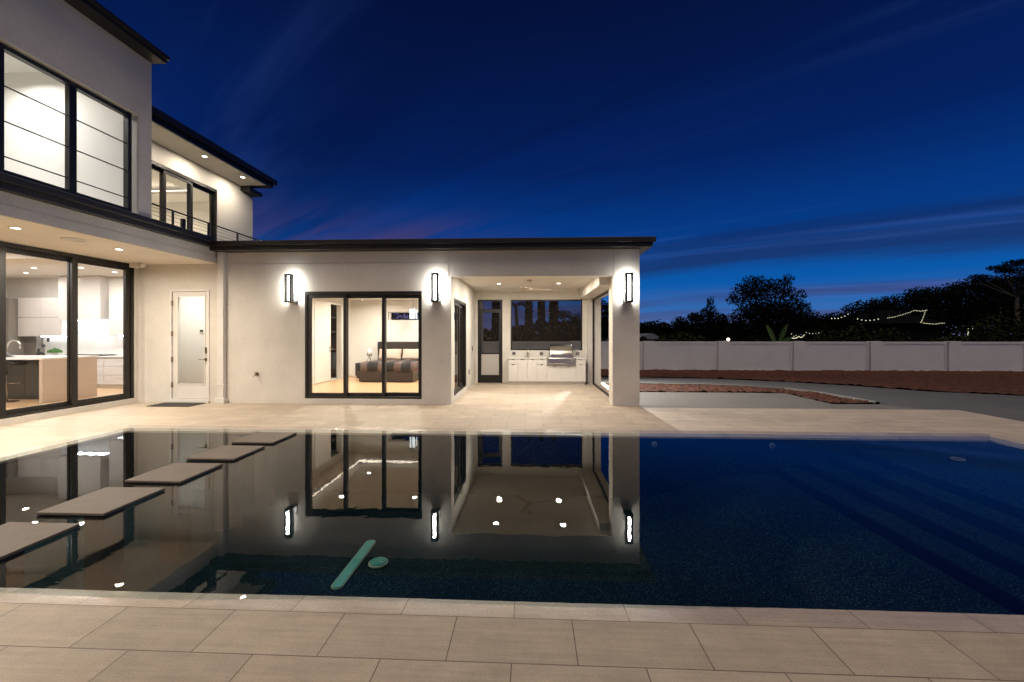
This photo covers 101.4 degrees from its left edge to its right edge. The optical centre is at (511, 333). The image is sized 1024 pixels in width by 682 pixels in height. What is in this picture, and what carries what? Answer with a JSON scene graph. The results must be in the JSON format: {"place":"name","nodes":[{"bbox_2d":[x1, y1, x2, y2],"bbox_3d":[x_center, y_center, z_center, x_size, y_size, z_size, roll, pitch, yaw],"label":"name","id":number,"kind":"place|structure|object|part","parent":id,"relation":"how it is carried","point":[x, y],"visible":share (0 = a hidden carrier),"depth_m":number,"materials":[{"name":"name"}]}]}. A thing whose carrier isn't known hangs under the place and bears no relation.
{"place":"outdoors","nodes":[
{"label":"outdoors","id":0,"kind":"place"},
{"bbox_2d":[36,344,45,354],"bbox_3d":[-14.180,0.480,12.640,0.350,0.345,0.100,0,0,3],"label":"figurine","id":1,"kind":"object","parent":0,"point":[39,349],"visible":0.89,"depth_m":12.62,"materials":[{"name":"black"}]},
{"bbox_2d":[0,382,1023,681],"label":"deck","id":2,"kind":"structure","parent":0,"point":[48,642],"depth_m":2.24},
{"bbox_2d":[0,425,127,463],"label":"pool coping","id":3,"kind":"object","parent":2,"relation":"on","point":[34,450],"visible":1,"depth_m":6.19,"materials":[{"name":"beige stone"}]},
{"bbox_2d":[146,402,204,406],"bbox_3d":[-7.658,1.613,9.588,0.990,0.013,0.520,0,0,3],"label":"door mat","id":4,"kind":"object","parent":2,"relation":"on","point":[177,404],"depth_m":9.54,"materials":[{"name":"grey fabric"}]},
{"bbox_2d":[0,432,1023,632],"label":"pool basin","id":5,"kind":"object","parent":2,"relation":"in","point":[685,522],"visible":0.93,"depth_m":5.50,"materials":[{"name":"blue liquid"}]},
{"bbox_2d":[0,522,79,587],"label":"stepping pad","id":6,"kind":"object","parent":5,"relation":"on","point":[17,539],"visible":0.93,"depth_m":3.30,"materials":[{"name":"paint"}]},
{"bbox_2d":[36,487,164,590],"bbox_3d":[-3.942,2.110,4.063,0.635,1.020,0.630,0,0,3],"label":"stepping pad","id":7,"kind":"object","parent":5,"relation":"on","point":[101,511],"visible":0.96,"depth_m":3.97,"materials":[{"name":"paint"}]},
{"bbox_2d":[125,463,222,563],"bbox_3d":[-3.905,2.110,4.883,0.635,1.020,0.630,0,0,3],"label":"stepping pad","id":8,"kind":"object","parent":5,"relation":"on","point":[173,480],"visible":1,"depth_m":4.78,"materials":[{"name":"paint"}]},
{"bbox_2d":[186,445,264,529],"bbox_3d":[-3.869,2.110,5.702,0.635,1.020,0.630,0,0,3],"label":"stepping pad","id":9,"kind":"object","parent":5,"relation":"on","point":[226,495],"visible":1,"depth_m":5.60,"materials":[{"name":"paint"}]},
{"bbox_2d":[232,432,296,504],"bbox_3d":[-3.833,2.110,6.521,0.635,1.020,0.630,0,0,3],"label":"stepping pad","id":10,"kind":"object","parent":5,"relation":"on","point":[265,476],"visible":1,"depth_m":6.42,"materials":[{"name":"concrete"}]},
{"bbox_2d":[331,540,375,589],"bbox_3d":[-1.790,2.608,4.794,0.124,0.021,1.020,0,0,3],"label":"slot drain","id":11,"kind":"object","parent":5,"relation":"on","point":[345,575],"visible":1,"depth_m":4.70,"materials":[{"name":"teal plastic"}]},
{"bbox_2d":[368,557,387,568],"bbox_3d":[-1.525,2.595,4.782,0.220,0.048,0.220,0,0,3],"label":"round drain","id":12,"kind":"object","parent":5,"relation":"on","point":[377,562],"visible":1,"depth_m":4.74,"materials":[{"name":"teal plastic"}]},
{"bbox_2d":[0,588,1023,632],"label":"pool coping","id":13,"kind":"object","parent":5,"relation":"on","point":[905,620],"visible":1,"depth_m":2.47,"materials":[{"name":"beige stone"}]},
{"bbox_2d":[769,443,774,448],"bbox_3d":[4.116,1.770,6.629,0.090,0.090,0.020,0,0,3],"label":"return jet","id":14,"kind":"object","parent":5,"relation":"attached to","point":[771,445],"visible":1,"depth_m":6.63,"materials":[{"name":"blue plastic"}]},
{"bbox_2d":[773,450,1023,614],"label":"pool steps","id":15,"kind":"structure","parent":5,"relation":"on","point":[994,594],"depth_m":4.62,"materials":[{"name":"tile"}]},
{"bbox_2d":[950,457,965,460],"bbox_3d":[6.507,1.823,6.118,0.166,0.015,0.166,0,0,3],"label":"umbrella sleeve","id":16,"kind":"object","parent":5,"relation":"in","point":[958,459],"visible":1,"depth_m":6.11,"materials":[{"name":"grey plastic"}]},
{"bbox_2d":[508,357,586,384],"bbox_3d":[1.119,1.188,13.519,2.480,0.865,0.550,0,0,3],"label":"outdoor counter","id":17,"kind":"object","parent":2,"relation":"on","point":[531,371],"visible":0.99,"depth_m":13.28,"materials":[{"name":"white paint"}]},
{"bbox_2d":[509,364,517,380],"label":"cabinet door","id":18,"kind":"structure","parent":17,"relation":"in","point":[513,368],"depth_m":13.31,"materials":[{"name":"white paint"}]},
{"bbox_2d":[518,359,526,380],"bbox_3d":[0.336,1.149,13.300,0.287,0.702,0.033,0,0,3],"label":"cabinet door","id":19,"kind":"structure","parent":17,"relation":"in","point":[522,363],"depth_m":13.30,"materials":[{"name":"white paint"}]},
{"bbox_2d":[528,359,536,380],"bbox_3d":[0.641,1.149,13.286,0.297,0.702,0.033,0,0,3],"label":"cabinet door","id":20,"kind":"structure","parent":17,"relation":"in","point":[532,363],"depth_m":13.28,"materials":[{"name":"white paint"}]},
{"bbox_2d":[537,364,545,380],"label":"cabinet door","id":21,"kind":"structure","parent":17,"relation":"in","point":[541,368],"depth_m":13.27,"materials":[{"name":"white paint"}]},
{"bbox_2d":[548,366,560,380],"bbox_3d":[1.345,1.259,13.255,0.437,0.482,0.033,0,0,3],"label":"cabinet door","id":22,"kind":"structure","parent":17,"relation":"in","point":[554,372],"depth_m":13.25,"materials":[{"name":"white paint"}]},
{"bbox_2d":[547,345,575,365],"bbox_3d":[1.572,0.670,13.453,0.880,0.650,0.621,0,0,3],"label":"gas grill","id":23,"kind":"object","parent":17,"relation":"on","point":[560,355],"visible":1,"depth_m":13.29,"materials":[{"name":"metal"}]},
{"bbox_2d":[562,366,574,380],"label":"cabinet door","id":24,"kind":"structure","parent":17,"relation":"in","point":[568,372],"depth_m":13.23,"materials":[{"name":"white paint"}]},
{"bbox_2d":[576,364,585,381],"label":"cabinet door","id":25,"kind":"structure","parent":17,"relation":"in","point":[580,368],"depth_m":13.22,"materials":[{"name":"white paint"}]},
{"bbox_2d":[128,425,989,441],"bbox_3d":[0.459,1.645,6.971,14.600,0.050,0.328,0,0,3],"label":"pool coping","id":26,"kind":"object","parent":2,"relation":"on","point":[976,437],"visible":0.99,"depth_m":6.91,"materials":[{"name":"beige stone"}]},
{"bbox_2d":[990,434,1023,448],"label":"pool coping","id":27,"kind":"object","parent":2,"relation":"on","point":[1011,442],"visible":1,"depth_m":6.38,"materials":[{"name":"beige stone"}]},
{"bbox_2d":[96,0,1023,335],"label":"sky","id":28,"kind":"structure","parent":0,"point":[852,150],"materials":[{"name":"blue"}]},
{"bbox_2d":[640,333,658,340],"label":"garden shed","id":29,"kind":"structure","parent":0,"point":[648,336],"depth_m":35.52,"materials":[{"name":"grey fabric"}]},
{"bbox_2d":[601,377,1023,421],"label":"driveway","id":30,"kind":"structure","parent":0,"point":[1007,406],"depth_m":11.43,"materials":[{"name":"concrete"}]},
{"bbox_2d":[606,383,873,402],"bbox_3d":[6.116,1.688,12.695,7.066,0.160,3.350,0,0,29],"label":"mulch bed","id":31,"kind":"object","parent":30,"relation":"on","point":[727,388],"visible":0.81,"depth_m":12.62,"materials":[{"name":"brown soil"}]},
{"bbox_2d":[604,382,879,403],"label":"kerb","id":32,"kind":"structure","parent":30,"relation":"on","point":[868,402],"depth_m":13.07,"materials":[{"name":"concrete"}]},
{"bbox_2d":[601,336,1023,403],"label":"ground","id":33,"kind":"structure","parent":0,"point":[813,383],"depth_m":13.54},
{"bbox_2d":[0,0,655,425],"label":"modern house","id":34,"kind":"structure","parent":33,"relation":"on","point":[100,154],"depth_m":9.67,"materials":[{"name":"paint"}]},
{"bbox_2d":[6,352,28,402],"bbox_3d":[-11.974,0.925,9.891,0.661,1.364,0.535,0,0,-19],"label":"bar stool","id":35,"kind":"object","parent":34,"relation":"on","point":[14,362],"visible":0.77,"depth_m":9.91,"materials":[{"name":"black metal"}]},
{"bbox_2d":[6,355,98,402],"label":"kitchen island","id":36,"kind":"structure","parent":34,"relation":"on","point":[43,378],"depth_m":10.23,"materials":[{"name":"grey paint"}]},
{"bbox_2d":[7,340,20,352],"bbox_3d":[-12.940,0.356,10.846,0.387,0.407,0.133,0,0,3],"label":"kitchen faucet","id":37,"kind":"object","parent":36,"relation":"on","point":[18,342],"visible":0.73,"depth_m":10.87,"materials":[{"name":"silver metal"}]},
{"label":"cabinet door","id":38,"kind":"part","parent":36,"relation":"part of","materials":[{"name":"grey paint"}]},
{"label":"cabinet door","id":39,"kind":"part","parent":36,"relation":"part of","materials":[{"name":"grey paint"}]},
{"bbox_2d":[47,348,62,354],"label":"potted plant","id":40,"kind":"object","parent":36,"relation":"on","point":[54,351],"visible":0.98,"depth_m":12.59,"materials":[{"name":"green plant"}]},
{"bbox_2d":[6,276,122,387],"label":"kitchen cabinets","id":41,"kind":"object","parent":34,"relation":"on","point":[33,325],"visible":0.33,"depth_m":12.73,"materials":[{"name":"white paint"}]},
{"bbox_2d":[0,42,131,211],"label":"window","id":42,"kind":"structure","parent":34,"relation":"in","point":[71,89],"depth_m":6.77,"materials":[{"name":"brown metal"}]},
{"bbox_2d":[0,241,133,418],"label":"sliding door","id":43,"kind":"structure","parent":34,"relation":"in","point":[72,260],"depth_m":8.57,"materials":[{"name":"brown metal"}]},
{"bbox_2d":[152,161,216,240],"bbox_3d":[-8.942,-3.217,10.716,0.190,2.115,3.500,0,0,3],"label":"sliding door","id":44,"kind":"structure","parent":34,"relation":"in","point":[162,170],"depth_m":11.53,"materials":[{"name":"brown metal"}]},
{"bbox_2d":[152,203,257,240],"bbox_3d":[-6.958,-2.303,10.523,0.067,0.526,4.790,0,0,3],"label":"balcony railing","id":45,"kind":"object","parent":34,"relation":"on","point":[183,223],"visible":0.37,"depth_m":9.13,"materials":[{"name":"brown metal"}]},
{"bbox_2d":[284,274,296,302],"bbox_3d":[-5.098,-1.045,9.660,0.170,0.650,0.250,0,0,3],"label":"wall sconce","id":46,"kind":"object","parent":34,"relation":"attached to","point":[290,296],"depth_m":9.56,"materials":[{"name":"black metal"}]},
{"bbox_2d":[314,300,330,383],"bbox_3d":[-6.257,0.260,13.865,0.044,2.660,1.050,0,0,3],"label":"closet door","id":47,"kind":"structure","parent":34,"relation":"attached to","point":[322,341],"depth_m":13.81,"materials":[{"name":"white paint"}]},
{"bbox_2d":[331,306,336,376],"bbox_3d":[-6.853,0.275,14.658,0.870,2.670,2.080,0,0,3],"label":"closet shelving","id":48,"kind":"object","parent":34,"relation":"on","point":[333,331],"depth_m":15.65,"materials":[{"name":"brown wood"}]},
{"bbox_2d":[331,352,336,370],"bbox_3d":[-6.527,1.020,15.354,0.280,0.700,0.313,0,0,3],"label":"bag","id":49,"kind":"object","parent":48,"relation":"in","point":[333,361],"visible":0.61,"depth_m":15.23,"materials":[{"name":"fabric"}]},
{"bbox_2d":[355,362,360,377],"bbox_3d":[-5.418,1.334,15.420,0.530,0.548,0.470,0,0,3],"label":"nightstand","id":50,"kind":"object","parent":34,"relation":"on","point":[356,371],"visible":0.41,"depth_m":15.21,"materials":[{"name":"brown wood"}]},
{"bbox_2d":[367,349,371,360],"bbox_3d":[-5.252,0.800,15.451,0.200,0.521,0.207,0,0,3],"label":"table lamp","id":51,"kind":"object","parent":50,"relation":"on","point":[369,352],"visible":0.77,"depth_m":15.38,"materials":[{"name":"white"}]},
{"bbox_2d":[305,291,421,398],"bbox_3d":[-3.448,0.256,9.842,2.754,2.492,0.235,0,0,3],"label":"sliding door","id":52,"kind":"structure","parent":34,"relation":"in","point":[345,295],"depth_m":9.79,"materials":[{"name":"brown metal"}]},
{"bbox_2d":[357,342,417,381],"bbox_3d":[-4.085,0.940,14.900,2.080,1.300,2.070,0,0,3],"label":"bed","id":53,"kind":"object","parent":34,"relation":"on","point":[402,361],"visible":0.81,"depth_m":13.93,"materials":[{"name":"brown fabric"}]},
{"bbox_2d":[409,308,416,318],"bbox_3d":[-3.649,-1.063,15.476,0.320,1.007,0.320,0,0,3],"label":"crystal pendant","id":54,"kind":"object","parent":34,"relation":"hanging from","point":[413,313],"visible":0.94,"depth_m":15.49,"materials":[{"name":"white"}]},
{"bbox_2d":[389,312,454,320],"bbox_3d":[-3.316,-0.680,16.102,2.850,0.340,0.080,0,0,3],"label":"window","id":55,"kind":"structure","parent":34,"relation":"in","point":[389,312],"depth_m":16.11,"materials":[{"name":"white paint"}]},
{"bbox_2d":[431,273,440,302],"bbox_3d":[-1.731,-1.045,9.511,0.170,0.650,0.250,0,0,3],"label":"wall sconce","id":56,"kind":"object","parent":34,"relation":"attached to","point":[435,296],"depth_m":9.41,"materials":[{"name":"black metal"}]},
{"bbox_2d":[454,298,465,395],"bbox_3d":[-1.444,0.315,10.955,0.190,2.350,1.960,0,0,3],"label":"sliding door","id":57,"kind":"structure","parent":34,"relation":"in","point":[460,307],"depth_m":11.31,"materials":[{"name":"brown metal"}]},
{"bbox_2d":[478,300,501,382],"bbox_3d":[-0.727,0.240,13.941,0.825,2.760,0.070,0,0,3],"label":"screen door","id":58,"kind":"structure","parent":34,"relation":"in","point":[489,311],"depth_m":13.94,"materials":[{"name":"brown metal"}]},
{"bbox_2d":[513,279,535,291],"bbox_3d":[0.550,-1.270,10.918,1.098,0.300,1.119,0,0,3],"label":"ceiling fan","id":59,"kind":"object","parent":34,"relation":"hanging from","point":[529,288],"visible":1,"depth_m":10.95},
{"bbox_2d":[511,299,581,349],"bbox_3d":[1.135,-0.297,13.868,2.360,1.675,0.050,0,0,3],"label":"screen window","id":60,"kind":"structure","parent":34,"relation":"in","point":[535,324],"depth_m":13.87,"materials":[{"name":"glass"}]},
{"bbox_2d":[623,272,632,302],"bbox_3d":[2.585,-1.025,9.320,0.170,0.650,0.250,0,0,3],"label":"wall sconce","id":61,"kind":"object","parent":34,"relation":"attached to","point":[628,296],"depth_m":9.22,"materials":[{"name":"black metal"}]},
{"bbox_2d":[391,313,417,319],"bbox_3d":[-8.107,-0.328,21.378,7.156,4.732,1.487,0,0,3],"label":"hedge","id":62,"kind":"object","parent":33,"relation":"on","point":[395,316],"visible":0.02,"depth_m":21.18,"materials":[{"name":"green plant"}]},
{"bbox_2d":[601,299,608,340],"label":"broadleaf tree","id":63,"kind":"object","parent":33,"relation":"on","point":[604,326],"visible":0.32,"depth_m":45.40,"materials":[{"name":"green plant"}]},
{"bbox_2d":[604,303,644,338],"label":"broadleaf tree","id":64,"kind":"object","parent":33,"relation":"on","point":[608,319],"visible":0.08,"depth_m":46.28,"materials":[{"name":"green plant"}]},
{"bbox_2d":[601,336,647,340],"bbox_3d":[7.929,1.030,31.685,4.826,2.302,1.476,0,0,3],"label":"hedge","id":65,"kind":"object","parent":33,"relation":"on","point":[641,338],"visible":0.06,"depth_m":31.42,"materials":[{"name":"green plant"}]},
{"bbox_2d":[640,319,672,337],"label":"broadleaf tree","id":66,"kind":"object","parent":33,"relation":"on","point":[652,327],"visible":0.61,"depth_m":45.59,"materials":[{"name":"green plant"}]},
{"bbox_2d":[660,314,695,337],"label":"broadleaf tree","id":67,"kind":"object","parent":33,"relation":"on","point":[677,327],"visible":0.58,"depth_m":43.33,"materials":[{"name":"green plant"}]},
{"bbox_2d":[651,331,708,340],"bbox_3d":[11.877,0.916,29.621,5.168,2.340,2.363,0,0,3],"label":"garden shrub","id":68,"kind":"object","parent":33,"relation":"on","point":[677,337],"visible":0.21,"depth_m":29.55,"materials":[{"name":"green plant"}]},
{"bbox_2d":[648,336,743,340],"bbox_3d":[13.980,1.183,32.418,7.508,2.019,1.534,0,0,3],"label":"hedge","id":69,"kind":"object","parent":33,"relation":"on","point":[725,339],"visible":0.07,"depth_m":32.10,"materials":[{"name":"green plant"}]},
{"bbox_2d":[684,296,737,340],"bbox_3d":[17.598,-0.623,36.961,4.391,5.423,2.721,0,0,3],"label":"broadleaf tree","id":70,"kind":"object","parent":33,"relation":"on","point":[711,326],"visible":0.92,"depth_m":36.81,"materials":[{"name":"green plant"}]},
{"bbox_2d":[403,318,1023,341],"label":"treeline","id":71,"kind":"object","parent":33,"relation":"on","point":[942,335],"visible":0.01,"depth_m":90.98,"materials":[{"name":"green plant"}]},
{"bbox_2d":[719,313,740,339],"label":"broadleaf tree","id":72,"kind":"object","parent":33,"relation":"on","point":[729,325],"visible":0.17,"depth_m":40.43,"materials":[{"name":"green plant"}]},
{"bbox_2d":[725,274,827,341],"bbox_3d":[24.546,-1.738,38.957,9.154,7.673,5.150,0,0,3],"label":"oak tree","id":73,"kind":"object","parent":33,"relation":"on","point":[801,321],"visible":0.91,"depth_m":38.38,"materials":[{"name":"green plant"}]},
{"bbox_2d":[765,323,792,341],"bbox_3d":[16.429,0.663,25.757,1.530,2.701,0.230,0,0,19],"label":"banana plant","id":74,"kind":"object","parent":33,"relation":"on","point":[781,336],"visible":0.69,"depth_m":25.71,"materials":[{"name":"green plant"}]},
{"bbox_2d":[640,392,923,409],"bbox_3d":[6.029,1.678,10.704,6.200,0.071,3.220,0,0,3],"label":"concrete pad","id":75,"kind":"object","parent":33,"relation":"on","point":[711,400],"visible":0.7,"depth_m":10.19,"materials":[{"name":"grey concrete"}]},
{"bbox_2d":[745,333,866,341],"bbox_3d":[22.805,1.049,33.014,9.574,2.247,1.461,0,0,3],"label":"hedge","id":76,"kind":"object","parent":33,"relation":"on","point":[766,339],"visible":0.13,"depth_m":32.89,"materials":[{"name":"green plant"}]},
{"bbox_2d":[601,341,1023,370],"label":"boundary fence","id":77,"kind":"object","parent":33,"relation":"on","point":[852,356],"visible":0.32,"depth_m":22.22,"materials":[{"name":"concrete"}]},
{"bbox_2d":[804,312,864,336],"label":"broadleaf tree","id":78,"kind":"object","parent":33,"relation":"on","point":[835,324],"visible":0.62,"depth_m":42.34,"materials":[{"name":"green plant"}]},
{"bbox_2d":[807,322,909,341],"bbox_3d":[23.856,0.637,28.976,7.368,2.896,2.466,0,0,3],"label":"garden shrub","id":79,"kind":"object","parent":33,"relation":"on","point":[843,338],"visible":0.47,"depth_m":28.73,"materials":[{"name":"green plant"}]},
{"bbox_2d":[836,296,904,317],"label":"broadleaf tree","id":80,"kind":"object","parent":33,"relation":"on","point":[872,305],"visible":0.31,"depth_m":59.23,"materials":[{"name":"green plant"}]},
{"bbox_2d":[826,310,945,341],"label":"neighbour house","id":81,"kind":"structure","parent":33,"relation":"on","point":[915,327],"depth_m":44.88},
{"bbox_2d":[878,287,950,327],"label":"broadleaf tree","id":82,"kind":"object","parent":33,"relation":"on","point":[913,301],"visible":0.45,"depth_m":60.33,"materials":[{"name":"green plant"}]},
{"bbox_2d":[904,284,991,337],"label":"broadleaf tree","id":83,"kind":"object","parent":33,"relation":"on","point":[952,302],"visible":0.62,"depth_m":61.41,"materials":[{"name":"green plant"}]},
{"bbox_2d":[914,335,987,341],"bbox_3d":[33.285,1.050,31.528,6.489,2.071,2.608,0,0,3],"label":"garden shrub","id":84,"kind":"object","parent":33,"relation":"on","point":[945,338],"visible":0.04,"depth_m":31.37,"materials":[{"name":"green plant"}]},
{"bbox_2d":[937,277,1023,328],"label":"broadleaf tree","id":85,"kind":"object","parent":33,"relation":"on","point":[994,301],"visible":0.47,"depth_m":62.94,"materials":[{"name":"green plant"}]},
{"bbox_2d":[947,305,1023,341],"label":"garden shrub","id":86,"kind":"object","parent":33,"relation":"on","point":[994,336],"visible":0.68,"depth_m":28.36,"materials":[{"name":"green plant"}]},
{"bbox_2d":[956,325,1023,341],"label":"hedge","id":87,"kind":"object","parent":33,"relation":"on","point":[992,332],"visible":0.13,"depth_m":49.38,"materials":[{"name":"green plant"}]},
{"bbox_2d":[966,258,1023,340],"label":"umbrella pine","id":88,"kind":"object","parent":33,"relation":"on","point":[1017,293],"visible":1,"depth_m":56.98,"materials":[{"name":"green plant"}]},
{"bbox_2d":[969,272,1023,334],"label":"broadleaf tree","id":89,"kind":"object","parent":33,"relation":"on","point":[1015,282],"visible":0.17,"depth_m":63.60,"materials":[{"name":"green plant"}]}
]}

